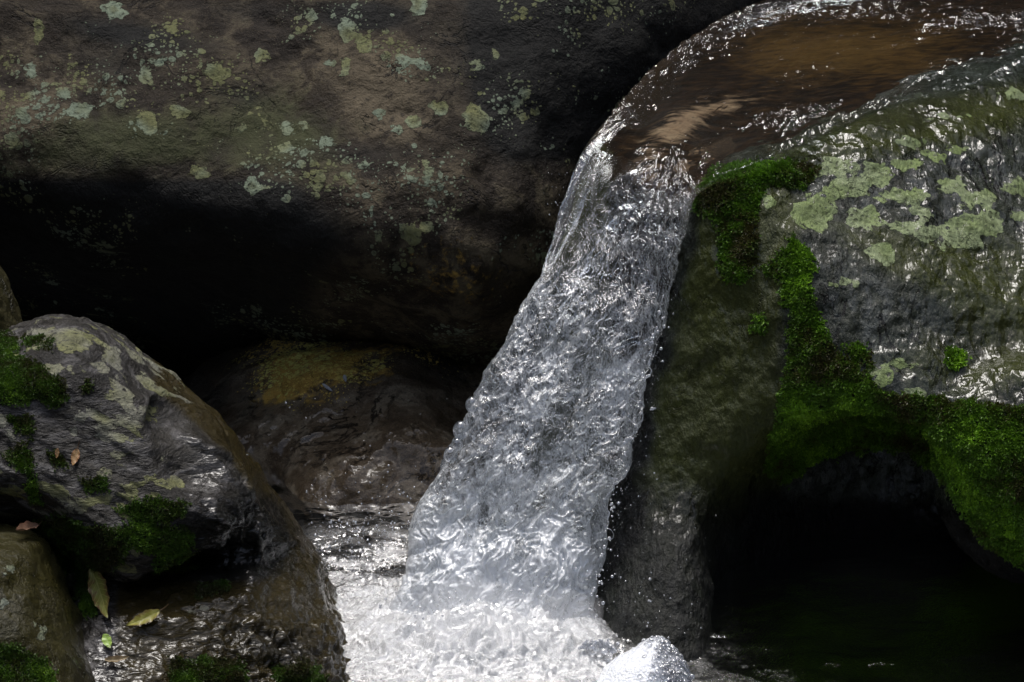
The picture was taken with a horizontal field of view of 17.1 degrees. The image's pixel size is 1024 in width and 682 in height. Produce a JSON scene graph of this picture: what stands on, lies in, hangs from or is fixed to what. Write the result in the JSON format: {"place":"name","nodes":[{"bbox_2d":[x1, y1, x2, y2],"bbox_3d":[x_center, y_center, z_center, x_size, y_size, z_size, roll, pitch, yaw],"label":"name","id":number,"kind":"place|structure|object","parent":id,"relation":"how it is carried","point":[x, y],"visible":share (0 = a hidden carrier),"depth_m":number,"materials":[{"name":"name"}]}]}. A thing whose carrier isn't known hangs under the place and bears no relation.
{"place":"outdoors","nodes":[
{"label":"outdoors","id":0,"kind":"place"},
{"bbox_2d":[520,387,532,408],"bbox_3d":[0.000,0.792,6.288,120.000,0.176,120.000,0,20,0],"label":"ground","id":1,"kind":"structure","parent":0,"point":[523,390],"depth_m":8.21,"materials":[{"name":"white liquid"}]},
{"bbox_2d":[0,314,350,681],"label":"boulder","id":2,"kind":"object","parent":1,"relation":"on","point":[160,493],"visible":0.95,"depth_m":5.54,"materials":[{"name":"grey stone"}]},
{"bbox_2d":[0,266,22,330],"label":"boulder","id":3,"kind":"object","parent":2,"relation":"on","point":[10,312],"visible":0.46,"depth_m":6.15,"materials":[{"name":"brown stone"}]},
{"bbox_2d":[0,524,95,681],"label":"boulder","id":4,"kind":"object","parent":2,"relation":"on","point":[41,631],"visible":0.95,"depth_m":5.35,"materials":[{"name":"brown stone"}]},
{"bbox_2d":[16,521,40,530],"bbox_3d":[-0.776,0.298,5.482,0.020,0.029,0.094,5,21,14],"label":"fallen leaf","id":5,"kind":"object","parent":4,"relation":"on","point":[27,525],"visible":1,"depth_m":5.49,"materials":[{"name":"brown plant"}]},
{"bbox_2d":[55,448,58,457],"bbox_3d":[-0.733,0.181,5.500,0.008,0.016,0.008,0,20,0],"label":"fallen leaf","id":6,"kind":"object","parent":2,"relation":"on","point":[56,452],"visible":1,"depth_m":5.50,"materials":[{"name":"brown plant"}]},
{"bbox_2d":[71,440,79,465],"bbox_3d":[-0.704,0.181,5.506,0.013,0.036,0.024,19,27,41],"label":"fallen leaf","id":7,"kind":"object","parent":2,"relation":"on","point":[75,455],"visible":1,"depth_m":5.51,"materials":[{"name":"brown plant"}]},
{"bbox_2d":[88,567,109,617],"bbox_3d":[-0.668,0.401,5.524,0.029,0.048,0.132,-8,21,-21],"label":"fallen leaf","id":8,"kind":"object","parent":2,"relation":"on","point":[97,589],"visible":1,"depth_m":5.53,"materials":[{"name":"green plant"}]},
{"bbox_2d":[102,634,111,647],"bbox_3d":[-0.647,0.479,5.459,0.025,0.016,0.016,15,25,35],"label":"fallen leaf","id":9,"kind":"object","parent":2,"relation":"on","point":[106,640],"visible":1,"depth_m":5.46,"materials":[{"name":"green plant"}]},
{"bbox_2d":[104,655,129,661],"bbox_3d":[-0.629,0.506,5.435,0.041,0.009,0.012,0,20,0],"label":"fallen leaf","id":10,"kind":"object","parent":2,"relation":"on","point":[116,658],"visible":1,"depth_m":5.44,"materials":[{"name":"brown plant"}]},
{"bbox_2d":[126,604,168,625],"bbox_3d":[-0.585,0.439,5.475,0.073,0.028,0.020,-7,21,-18],"label":"fallen leaf","id":11,"kind":"object","parent":2,"relation":"on","point":[146,616],"visible":1,"depth_m":5.48,"materials":[{"name":"plant"}]},
{"bbox_2d":[182,338,531,505],"bbox_3d":[-0.339,0.214,6.847,0.811,0.488,0.960,0,20,0],"label":"boulder","id":12,"kind":"object","parent":1,"relation":"on","point":[247,391],"visible":0.41,"depth_m":6.58,"materials":[{"name":"stone"}]},
{"bbox_2d":[322,384,331,390],"bbox_3d":[-0.357,0.089,6.606,0.006,0.008,0.034,-17,26,-39],"label":"fallen leaf","id":13,"kind":"object","parent":12,"relation":"on","point":[327,387],"visible":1,"depth_m":6.61,"materials":[{"name":"grey plant"}]},
{"bbox_2d":[0,0,792,387],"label":"boulder","id":14,"kind":"object","parent":1,"relation":"on","point":[188,188],"visible":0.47,"depth_m":6.51,"materials":[{"name":"grey stone"}]},
{"bbox_2d":[586,44,1023,661],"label":"boulder","id":15,"kind":"object","parent":1,"relation":"on","point":[840,342],"visible":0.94,"depth_m":5.90,"materials":[{"name":"grey stone"}]},
{"bbox_2d":[389,152,689,618],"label":"waterfall","id":16,"kind":"structure","parent":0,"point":[439,537],"depth_m":5.89,"materials":[{"name":"liquid"}]},
{"bbox_2d":[263,410,1023,681],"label":"pool water","id":17,"kind":"structure","parent":0,"point":[864,610],"depth_m":5.87,"materials":[{"name":"white liquid"}]},
{"bbox_2d":[578,635,694,681],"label":"foam mound","id":18,"kind":"object","parent":17,"relation":"on","point":[656,658],"visible":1,"depth_m":5.63,"materials":[{"name":"white liquid"}]},
{"bbox_2d":[530,0,1023,513],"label":"stream bed","id":19,"kind":"object","parent":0,"point":[868,70],"visible":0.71,"depth_m":6.30,"materials":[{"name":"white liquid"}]},
{"bbox_2d":[247,172,715,661],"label":"spray droplets","id":20,"kind":"object","parent":19,"relation":"on","point":[615,483],"visible":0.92,"depth_m":5.83},
{"bbox_2d":[583,0,1023,209],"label":"stream water","id":21,"kind":"structure","parent":0,"point":[639,103],"depth_m":6.43,"materials":[{"name":"liquid"}]}
]}

